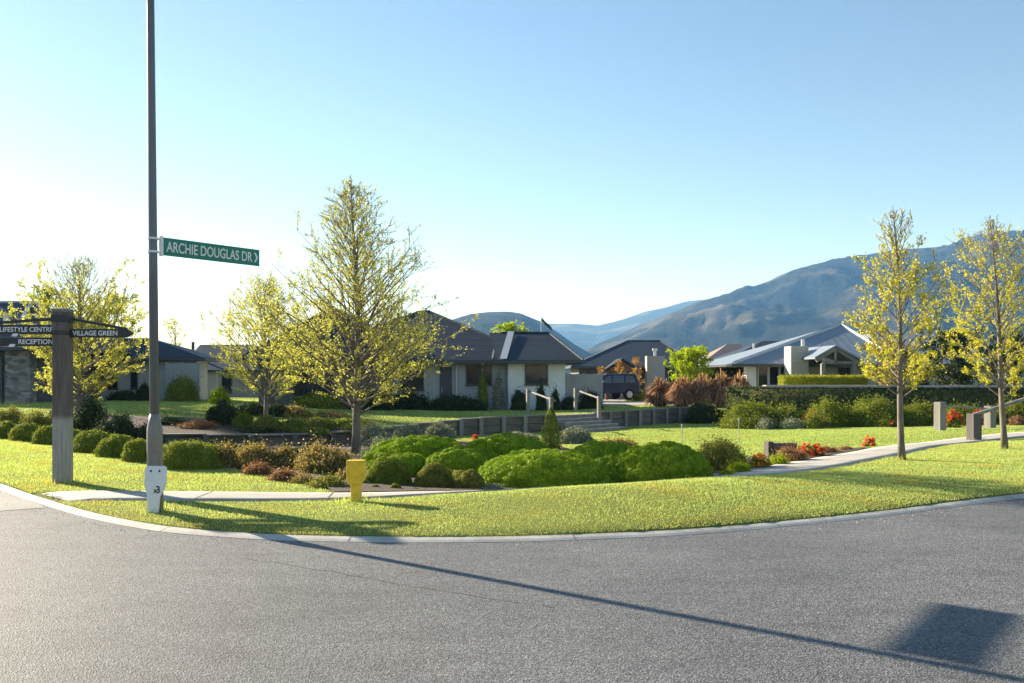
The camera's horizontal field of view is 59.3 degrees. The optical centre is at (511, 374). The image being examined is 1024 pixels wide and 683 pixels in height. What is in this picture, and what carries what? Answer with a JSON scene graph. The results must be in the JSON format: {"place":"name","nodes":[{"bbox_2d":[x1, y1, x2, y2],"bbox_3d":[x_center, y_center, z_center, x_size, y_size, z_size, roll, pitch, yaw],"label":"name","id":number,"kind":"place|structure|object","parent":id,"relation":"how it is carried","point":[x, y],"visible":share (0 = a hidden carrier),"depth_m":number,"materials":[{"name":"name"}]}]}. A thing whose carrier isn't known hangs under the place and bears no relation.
{"place":"outdoors","nodes":[
{"label":"outdoors","id":0,"kind":"place"},
{"bbox_2d":[0,397,725,435],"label":"terrace lawn","id":1,"kind":"structure","parent":0,"point":[187,410],"depth_m":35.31,"materials":[{"name":"green plant"}]},
{"bbox_2d":[0,301,129,402],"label":"house","id":2,"kind":"structure","parent":1,"relation":"on","point":[19,366],"depth_m":39.85,"materials":[{"name":"stone"}]},
{"bbox_2d":[93,338,227,399],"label":"house","id":3,"kind":"structure","parent":1,"relation":"on","point":[170,353],"depth_m":46.00,"materials":[{"name":"grey paint"}]},
{"bbox_2d":[165,362,199,400],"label":"garage door","id":4,"kind":"structure","parent":3,"relation":"in","point":[175,369],"depth_m":44.23,"materials":[{"name":"grey paint"}]},
{"bbox_2d":[162,369,201,401],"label":"bush","id":5,"kind":"object","parent":1,"relation":"on","point":[182,389],"visible":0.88,"depth_m":42.94,"materials":[{"name":"green plant"}]},
{"bbox_2d":[191,342,258,396],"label":"house","id":6,"kind":"structure","parent":1,"relation":"on","point":[226,383],"depth_m":66.00,"materials":[{"name":"beige paint"}]},
{"bbox_2d":[104,415,345,433],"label":"mulch bank","id":7,"kind":"structure","parent":1,"relation":"on","point":[210,430],"depth_m":29.55,"materials":[{"name":"brown soil"}]},
{"bbox_2d":[203,396,239,424],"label":"shrub","id":8,"kind":"object","parent":7,"relation":"on","point":[223,412],"visible":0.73,"depth_m":30.78,"materials":[{"name":"green plant"}]},
{"bbox_2d":[248,412,282,431],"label":"shrub","id":9,"kind":"object","parent":7,"relation":"on","point":[264,421],"visible":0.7,"depth_m":29.66,"materials":[{"name":"green plant"}]},
{"bbox_2d":[274,417,315,431],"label":"shrub","id":10,"kind":"object","parent":7,"relation":"on","point":[290,424],"visible":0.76,"depth_m":29.80,"materials":[{"name":"green plant"}]},
{"bbox_2d":[194,270,329,416],"bbox_3d":[-8.751,-1.027,32.059,4.860,5.422,4.998,0,0,0],"label":"deciduous tree","id":11,"kind":"object","parent":1,"relation":"on","point":[241,369],"visible":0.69,"depth_m":31.60,"materials":[{"name":"yellow plant"}]},
{"bbox_2d":[280,401,316,418],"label":"shrub","id":12,"kind":"object","parent":1,"relation":"on","point":[293,411],"visible":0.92,"depth_m":33.25,"materials":[{"name":"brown plant"}]},
{"bbox_2d":[287,391,349,409],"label":"dark bush","id":13,"kind":"object","parent":1,"relation":"on","point":[318,401],"visible":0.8,"depth_m":39.67,"materials":[{"name":"green plant"}]},
{"bbox_2d":[346,389,403,410],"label":"dark bush","id":14,"kind":"object","parent":1,"relation":"on","point":[382,406],"visible":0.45,"depth_m":39.67,"materials":[{"name":"green plant"}]},
{"bbox_2d":[236,308,585,409],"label":"house","id":15,"kind":"structure","parent":1,"relation":"on","point":[530,360],"depth_m":44.88,"materials":[{"name":"grey paint"}]},
{"bbox_2d":[292,368,332,397],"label":"window","id":16,"kind":"structure","parent":15,"relation":"in","point":[305,387],"depth_m":41.18,"materials":[{"name":"black glass"}]},
{"bbox_2d":[400,365,424,390],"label":"window","id":17,"kind":"structure","parent":15,"relation":"in","point":[416,382],"depth_m":44.98,"materials":[{"name":"black glass"}]},
{"bbox_2d":[440,367,451,396],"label":"door","id":18,"kind":"structure","parent":15,"relation":"in","point":[445,372],"depth_m":44.93,"materials":[{"name":"metal"}]},
{"bbox_2d":[465,365,492,385],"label":"window","id":19,"kind":"structure","parent":15,"relation":"in","point":[473,373],"depth_m":44.98,"materials":[{"name":"grey glass"}]},
{"bbox_2d":[525,364,548,385],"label":"window","id":20,"kind":"structure","parent":15,"relation":"in","point":[534,373],"depth_m":44.28,"materials":[{"name":"grey glass"}]},
{"bbox_2d":[392,385,430,409],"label":"dark bush","id":21,"kind":"object","parent":1,"relation":"on","point":[413,402],"visible":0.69,"depth_m":42.02,"materials":[{"name":"green plant"}]},
{"bbox_2d":[423,387,496,410],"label":"hedge","id":22,"kind":"object","parent":1,"relation":"on","point":[449,402],"visible":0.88,"depth_m":41.85,"materials":[{"name":"green plant"}]},
{"bbox_2d":[491,369,504,409],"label":"shrub","id":23,"kind":"object","parent":1,"relation":"on","point":[498,393],"visible":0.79,"depth_m":43.65,"materials":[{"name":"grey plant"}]},
{"bbox_2d":[565,373,602,401],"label":"fence","id":24,"kind":"object","parent":1,"relation":"on","point":[583,382],"visible":0.57,"depth_m":47.47,"materials":[{"name":"grey paint"}]},
{"bbox_2d":[578,386,604,408],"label":"bush","id":25,"kind":"object","parent":1,"relation":"on","point":[587,402],"visible":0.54,"depth_m":45.16,"materials":[{"name":"green plant"}]},
{"bbox_2d":[565,340,686,399],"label":"house","id":26,"kind":"structure","parent":1,"relation":"on","point":[653,355],"depth_m":70.00,"materials":[{"name":"grey stone"}]},
{"bbox_2d":[640,375,673,406],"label":"tussock","id":27,"kind":"object","parent":1,"relation":"on","point":[655,396],"visible":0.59,"depth_m":47.54,"materials":[{"name":"brown plant"}]},
{"bbox_2d":[663,372,699,406],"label":"tussock","id":28,"kind":"object","parent":1,"relation":"on","point":[680,394],"visible":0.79,"depth_m":46.03,"materials":[{"name":"brown plant"}]},
{"bbox_2d":[663,344,714,404],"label":"tree","id":29,"kind":"object","parent":1,"relation":"on","point":[683,361],"visible":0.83,"depth_m":49.32,"materials":[{"name":"green plant"}]},
{"bbox_2d":[688,372,716,406],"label":"tussock","id":30,"kind":"object","parent":1,"relation":"on","point":[701,385],"visible":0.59,"depth_m":46.00,"materials":[{"name":"brown plant"}]},
{"bbox_2d":[708,368,730,406],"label":"tussock","id":31,"kind":"object","parent":1,"relation":"on","point":[721,382],"visible":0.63,"depth_m":45.78,"materials":[{"name":"brown plant"}]},
{"bbox_2d":[777,374,868,384],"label":"golden hedge","id":32,"kind":"object","parent":1,"relation":"on","point":[817,379],"visible":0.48,"depth_m":43.02,"materials":[{"name":"green plant"}]},
{"bbox_2d":[698,323,1008,386],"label":"house","id":33,"kind":"structure","parent":1,"relation":"on","point":[831,350],"depth_m":49.93,"materials":[{"name":"grey paint"}]},
{"bbox_2d":[859,340,921,393],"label":"background tree","id":34,"kind":"object","parent":1,"relation":"on","point":[904,357],"visible":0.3,"depth_m":41.89,"materials":[{"name":"green plant"}]},
{"bbox_2d":[918,326,993,384],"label":"background tree","id":35,"kind":"object","parent":1,"relation":"on","point":[958,377],"visible":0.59,"depth_m":42.63,"materials":[{"name":"green plant"}]},
{"bbox_2d":[973,329,1023,384],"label":"background tree","id":36,"kind":"object","parent":1,"relation":"on","point":[1018,337],"visible":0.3,"depth_m":43.95,"materials":[{"name":"green plant"}]},
{"bbox_2d":[0,490,1023,682],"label":"road","id":37,"kind":"structure","parent":0,"point":[935,596],"depth_m":6.22,"materials":[{"name":"grey asphalt"}]},
{"bbox_2d":[0,491,43,510],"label":"crossing apron","id":38,"kind":"object","parent":37,"relation":"on","point":[14,503],"visible":1,"depth_m":11.18,"materials":[{"name":"concrete"}]},
{"bbox_2d":[0,484,1023,542],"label":"kerb","id":39,"kind":"structure","parent":37,"relation":"on","point":[85,513],"depth_m":9.11,"materials":[{"name":"concrete"}]},
{"bbox_2d":[0,420,1023,536],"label":"lawn","id":40,"kind":"structure","parent":0,"point":[773,516],"depth_m":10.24,"materials":[{"name":"green plant"}]},
{"bbox_2d":[0,308,133,482],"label":"signpost","id":41,"kind":"object","parent":40,"relation":"on","point":[62,331],"visible":0.99,"depth_m":12.78,"materials":[{"name":"grey wood"}]},
{"bbox_2d":[119,438,146,461],"bbox_3d":[-6.627,1.375,16.019,0.659,0.555,0.675,0,0,9],"label":"box ball","id":42,"kind":"object","parent":40,"relation":"on","point":[134,450],"visible":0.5,"depth_m":15.80,"materials":[{"name":"green plant"}]},
{"bbox_2d":[147,0,163,511],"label":"street lamp","id":43,"kind":"object","parent":40,"relation":"on","point":[154,442],"visible":0.91,"depth_m":10.14,"materials":[{"name":"metal"}]},
{"bbox_2d":[144,466,166,512],"bbox_3d":[-3.989,1.283,10.075,0.247,0.531,0.036,0,0,0],"label":"guard plate","id":44,"kind":"object","parent":43,"relation":"attached to","point":[155,483],"visible":1,"depth_m":10.06,"materials":[{"name":"white paint"}]},
{"bbox_2d":[148,236,258,265],"bbox_3d":[-3.655,-1.470,10.742,0.112,0.225,1.495,0,0,36],"label":"street name sign","id":45,"kind":"object","parent":43,"relation":"attached to","point":[200,250],"visible":1,"depth_m":10.71,"materials":[{"name":"green metal"}]},
{"bbox_2d":[163,424,422,445],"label":"retaining wall","id":46,"kind":"structure","parent":40,"relation":"on","point":[295,438],"depth_m":28.66,"materials":[{"name":"grey concrete"}]},
{"bbox_2d":[346,460,365,501],"bbox_3d":[-1.877,1.328,10.842,0.217,0.605,0.133,0,0,0],"label":"marker post","id":47,"kind":"object","parent":40,"relation":"on","point":[355,474],"visible":0.84,"depth_m":10.78,"materials":[{"name":"yellow paint"}]},
{"bbox_2d":[417,415,548,435],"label":"retaining wall","id":48,"kind":"structure","parent":40,"relation":"on","point":[493,424],"depth_m":35.52,"materials":[{"name":"grey concrete"}]},
{"bbox_2d":[163,441,868,490],"bbox_3d":[-4.334,1.878,23.660,23.379,0.770,13.894,0,0,45],"label":"garden bed","id":49,"kind":"object","parent":40,"relation":"on","point":[367,487],"visible":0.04,"depth_m":13.93,"materials":[{"name":"brown soil"}]},
{"bbox_2d":[0,396,26,424],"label":"border shrub","id":50,"kind":"object","parent":49,"relation":"on","point":[13,414],"visible":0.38,"depth_m":24.40,"materials":[{"name":"green plant"}]},
{"bbox_2d":[7,422,41,441],"bbox_3d":[-11.225,1.379,20.884,0.896,0.582,0.915,0,0,-2],"label":"box ball","id":51,"kind":"object","parent":49,"relation":"on","point":[22,432],"visible":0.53,"depth_m":20.64,"materials":[{"name":"green plant"}]},
{"bbox_2d":[15,396,51,426],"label":"border shrub","id":52,"kind":"object","parent":49,"relation":"on","point":[39,418],"visible":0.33,"depth_m":23.88,"materials":[{"name":"green plant"}]},
{"bbox_2d":[31,424,51,444],"bbox_3d":[-10.246,1.367,19.908,0.797,0.583,0.862,0,0,3],"label":"box ball","id":53,"kind":"object","parent":49,"relation":"on","point":[42,435],"visible":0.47,"depth_m":19.64,"materials":[{"name":"green plant"}]},
{"bbox_2d":[0,252,148,421],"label":"deciduous tree","id":54,"kind":"object","parent":49,"relation":"on","point":[91,311],"visible":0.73,"depth_m":27.37,"materials":[{"name":"yellow plant"}]},
{"bbox_2d":[73,428,110,453],"bbox_3d":[-8.213,1.342,17.694,0.894,0.607,0.884,0,0,11],"label":"box ball","id":55,"kind":"object","parent":49,"relation":"on","point":[86,442],"visible":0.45,"depth_m":17.43,"materials":[{"name":"green plant"}]},
{"bbox_2d":[73,369,111,431],"bbox_3d":[-11.885,0.936,25.359,1.362,2.222,1.328,0,0,1],"label":"border shrub","id":56,"kind":"object","parent":49,"relation":"on","point":[86,417],"visible":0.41,"depth_m":25.20,"materials":[{"name":"green plant"}]},
{"bbox_2d":[93,432,132,457],"bbox_3d":[-7.380,1.352,16.805,0.838,0.594,0.748,0,0,16],"label":"box ball","id":57,"kind":"object","parent":49,"relation":"on","point":[113,445],"visible":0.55,"depth_m":16.57,"materials":[{"name":"green plant"}]},
{"bbox_2d":[88,404,139,439],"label":"border shrub","id":58,"kind":"object","parent":49,"relation":"on","point":[121,425],"visible":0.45,"depth_m":22.96,"materials":[{"name":"green plant"}]},
{"bbox_2d":[163,438,227,469],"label":"box hedge","id":59,"kind":"object","parent":49,"relation":"on","point":[193,455],"visible":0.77,"depth_m":14.70,"materials":[{"name":"green plant"}]},
{"bbox_2d":[214,430,241,468],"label":"bronze shrub","id":60,"kind":"object","parent":49,"relation":"on","point":[229,457],"visible":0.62,"depth_m":15.11,"materials":[{"name":"brown plant"}]},
{"bbox_2d":[234,434,279,466],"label":"bronze shrub","id":61,"kind":"object","parent":49,"relation":"on","point":[253,452],"visible":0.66,"depth_m":15.41,"materials":[{"name":"brown plant"}]},
{"bbox_2d":[235,457,281,475],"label":"shrub","id":62,"kind":"object","parent":49,"relation":"on","point":[259,468],"visible":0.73,"depth_m":14.10,"materials":[{"name":"brown plant"}]},
{"bbox_2d":[267,439,301,467],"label":"bronze shrub","id":63,"kind":"object","parent":49,"relation":"on","point":[282,456],"visible":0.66,"depth_m":15.50,"materials":[{"name":"brown plant"}]},
{"bbox_2d":[271,430,359,473],"bbox_3d":[-3.202,1.313,14.966,1.758,0.844,1.402,0,0,3],"label":"bronze shrub","id":64,"kind":"object","parent":49,"relation":"on","point":[320,459],"visible":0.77,"depth_m":14.77,"materials":[{"name":"brown plant"}]},
{"bbox_2d":[302,471,349,488],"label":"shrub","id":65,"kind":"object","parent":49,"relation":"on","point":[326,481],"visible":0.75,"depth_m":12.69,"materials":[{"name":"green plant"}]},
{"bbox_2d":[228,175,478,454],"bbox_3d":[-3.393,-1.295,20.115,5.299,6.260,4.740,0,0,0],"label":"deciduous tree","id":66,"kind":"object","parent":49,"relation":"on","point":[360,299],"visible":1,"depth_m":19.66,"materials":[{"name":"yellow plant"}]},
{"bbox_2d":[360,420,391,445],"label":"grey shrub","id":67,"kind":"object","parent":49,"relation":"on","point":[366,431],"visible":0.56,"depth_m":27.11,"materials":[{"name":"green plant"}]},
{"bbox_2d":[366,456,412,483],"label":"round bush","id":68,"kind":"object","parent":49,"relation":"on","point":[387,470],"visible":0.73,"depth_m":13.48,"materials":[{"name":"green plant"}]},
{"bbox_2d":[393,452,425,476],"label":"mounded bush","id":69,"kind":"object","parent":49,"relation":"on","point":[413,462],"visible":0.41,"depth_m":14.96,"materials":[{"name":"green plant"}]},
{"bbox_2d":[359,434,466,468],"bbox_3d":[-1.706,1.459,16.396,2.232,0.774,1.906,0,0,-9],"label":"mounded bush","id":70,"kind":"object","parent":49,"relation":"on","point":[426,446],"visible":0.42,"depth_m":15.98,"materials":[{"name":"green plant"}]},
{"bbox_2d":[413,462,455,486],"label":"round bush","id":71,"kind":"object","parent":49,"relation":"on","point":[435,474],"visible":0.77,"depth_m":13.23,"materials":[{"name":"green plant"}]},
{"bbox_2d":[425,420,457,439],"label":"grey shrub","id":72,"kind":"object","parent":49,"relation":"on","point":[440,429],"visible":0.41,"depth_m":29.20,"materials":[{"name":"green plant"}]},
{"bbox_2d":[421,447,486,473],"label":"mounded bush","id":73,"kind":"object","parent":49,"relation":"on","point":[453,458],"visible":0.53,"depth_m":14.70,"materials":[{"name":"green plant"}]},
{"bbox_2d":[455,469,485,490],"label":"round bush","id":74,"kind":"object","parent":49,"relation":"on","point":[470,479],"visible":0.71,"depth_m":12.97,"materials":[{"name":"green plant"}]},
{"bbox_2d":[465,432,547,458],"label":"mounded bush","id":75,"kind":"object","parent":49,"relation":"on","point":[493,445],"visible":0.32,"depth_m":16.83,"materials":[{"name":"green plant"}]},
{"bbox_2d":[477,448,614,487],"bbox_3d":[0.487,1.498,14.108,2.273,0.715,1.940,0,0,-4],"label":"mounded bush","id":76,"kind":"object","parent":49,"relation":"on","point":[544,467],"visible":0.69,"depth_m":13.54,"materials":[{"name":"green plant"}]},
{"bbox_2d":[539,407,561,448],"bbox_3d":[1.058,1.477,24.499,0.642,1.265,0.637,0,0,0],"label":"conifer","id":77,"kind":"object","parent":49,"relation":"on","point":[551,426],"visible":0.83,"depth_m":24.37,"materials":[{"name":"green plant"}]},
{"bbox_2d":[570,440,629,458],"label":"mounded bush","id":78,"kind":"object","parent":49,"relation":"on","point":[594,449],"visible":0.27,"depth_m":15.31,"materials":[{"name":"green plant"}]},
{"bbox_2d":[594,455,624,481],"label":"mounded bush","id":79,"kind":"object","parent":49,"relation":"on","point":[608,462],"visible":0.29,"depth_m":14.33,"materials":[{"name":"green plant"}]},
{"bbox_2d":[614,440,714,481],"bbox_3d":[2.404,1.433,14.494,1.723,0.769,1.477,0,0,7],"label":"mounded bush","id":80,"kind":"object","parent":49,"relation":"on","point":[660,460],"visible":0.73,"depth_m":14.05,"materials":[{"name":"green plant"}]},
{"bbox_2d":[682,428,752,469],"bbox_3d":[3.681,1.311,15.852,1.477,0.934,1.399,0,0,24],"label":"olive bush","id":81,"kind":"object","parent":49,"relation":"on","point":[717,453],"visible":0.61,"depth_m":15.64,"materials":[{"name":"green plant"}]},
{"bbox_2d":[766,439,816,461],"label":"bed plant","id":82,"kind":"object","parent":49,"relation":"on","point":[795,455],"visible":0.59,"depth_m":16.88,"materials":[{"name":"red plant"}]},
{"bbox_2d":[42,432,1023,501],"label":"footpath","id":83,"kind":"structure","parent":40,"relation":"on","point":[838,460],"depth_m":11.76,"materials":[{"name":"concrete"}]},
{"bbox_2d":[966,397,1023,439],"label":"handrail","id":84,"kind":"object","parent":83,"relation":"on","point":[973,426],"visible":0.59,"depth_m":22.45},
{"bbox_2d":[556,424,597,443],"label":"grey shrub","id":85,"kind":"object","parent":40,"relation":"on","point":[577,435],"visible":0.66,"depth_m":28.57,"materials":[{"name":"green plant"}]},
{"bbox_2d":[556,413,625,431],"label":"garden steps","id":86,"kind":"structure","parent":40,"relation":"on","point":[590,422],"depth_m":37.29,"materials":[{"name":"grey concrete"}]},
{"bbox_2d":[592,407,688,426],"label":"retaining wall","id":87,"kind":"structure","parent":40,"relation":"on","point":[674,414],"depth_m":42.11,"materials":[{"name":"grey concrete"}]},
{"bbox_2d":[454,422,1023,457],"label":"lawn grass","id":88,"kind":"structure","parent":40,"relation":"on","point":[819,432],"depth_m":30.79,"materials":[{"name":"green plant"}]},
{"bbox_2d":[713,423,1007,426],"bbox_3d":[18.690,2.060,38.776,19.656,0.490,7.788,0,0,8],"label":"shrub bed","id":89,"kind":"object","parent":40,"relation":"on","point":[849,426],"visible":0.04,"depth_m":36.36,"materials":[{"name":"brown plant"}]},
{"bbox_2d":[679,393,724,423],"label":"filler shrub","id":90,"kind":"object","parent":89,"relation":"on","point":[700,412],"visible":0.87,"depth_m":42.51,"materials":[{"name":"green plant"}]},
{"bbox_2d":[712,389,789,428],"bbox_3d":[9.904,1.459,37.826,3.464,1.866,3.749,0,0,-3],"label":"leafy shrub","id":91,"kind":"object","parent":89,"relation":"on","point":[749,414],"visible":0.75,"depth_m":37.14,"materials":[{"name":"green plant"}]},
{"bbox_2d":[771,400,804,428],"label":"leafy shrub","id":92,"kind":"object","parent":89,"relation":"on","point":[785,410],"visible":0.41,"depth_m":36.87,"materials":[{"name":"green plant"}]},
{"bbox_2d":[801,387,854,427],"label":"leafy shrub","id":93,"kind":"object","parent":89,"relation":"on","point":[833,415],"visible":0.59,"depth_m":36.46,"materials":[{"name":"green plant"}]},
{"bbox_2d":[843,374,905,426],"bbox_3d":[14.794,1.111,36.600,3.419,2.349,3.011,0,0,-16],"label":"leafy shrub","id":94,"kind":"object","parent":89,"relation":"on","point":[865,412],"visible":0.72,"depth_m":36.09,"materials":[{"name":"green plant"}]},
{"bbox_2d":[892,390,935,426],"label":"leafy shrub","id":95,"kind":"object","parent":89,"relation":"on","point":[917,414],"visible":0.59,"depth_m":35.75,"materials":[{"name":"green plant"}]},
{"bbox_2d":[982,395,1023,423],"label":"leafy shrub","id":96,"kind":"object","parent":89,"relation":"on","point":[1011,410],"visible":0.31,"depth_m":36.59,"materials":[{"name":"green plant"}]},
{"bbox_2d":[725,384,1023,416],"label":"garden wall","id":97,"kind":"structure","parent":40,"relation":"on","point":[799,395],"depth_m":41.40,"materials":[{"name":"green plant"}]},
{"bbox_2d":[842,205,973,459],"bbox_3d":[6.987,-0.728,16.080,1.936,4.580,2.373,0,0,38],"label":"young tree","id":98,"kind":"object","parent":40,"relation":"on","point":[903,296],"visible":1,"depth_m":16.00,"materials":[{"name":"yellow plant"}]},
{"bbox_2d":[934,402,998,430],"bbox_3d":[14.754,1.411,29.234,3.316,1.112,0.334,0,0,-32],"label":"handrail","id":99,"kind":"object","parent":40,"relation":"on","point":[940,416],"visible":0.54,"depth_m":28.50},
{"bbox_2d":[933,214,1023,448],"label":"young tree","id":100,"kind":"object","parent":40,"relation":"on","point":[1000,329],"visible":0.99,"depth_m":18.18,"materials":[{"name":"yellow plant"}]},
{"bbox_2d":[0,0,1023,349],"label":"sky","id":101,"kind":"structure","parent":0,"point":[588,162],"materials":[{"name":"blue"}]},
{"bbox_2d":[453,311,591,373],"bbox_3d":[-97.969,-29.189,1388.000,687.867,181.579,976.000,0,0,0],"label":"wooded hill","id":102,"kind":"structure","parent":0,"point":[486,322],"depth_m":1460.24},
{"bbox_2d":[549,300,701,349],"bbox_3d":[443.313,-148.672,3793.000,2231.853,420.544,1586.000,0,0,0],"label":"ridge","id":103,"kind":"structure","parent":0,"point":[584,336],"depth_m":4036.02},
{"bbox_2d":[603,399,671,404],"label":"driveway","id":104,"kind":"structure","parent":0,"point":[615,402],"depth_m":57.07,"materials":[{"name":"concrete"}]},
{"bbox_2d":[603,374,640,399],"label":"parked car","id":105,"kind":"object","parent":104,"relation":"on","point":[616,385],"visible":0.48,"depth_m":59.69,"materials":[{"name":"blue paint"}]},
{"bbox_2d":[585,230,1023,376],"bbox_3d":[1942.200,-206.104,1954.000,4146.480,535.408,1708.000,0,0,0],"label":"mountain","id":106,"kind":"structure","parent":0,"point":[804,300],"depth_m":1719.32,"materials":[{"name":"stone"}]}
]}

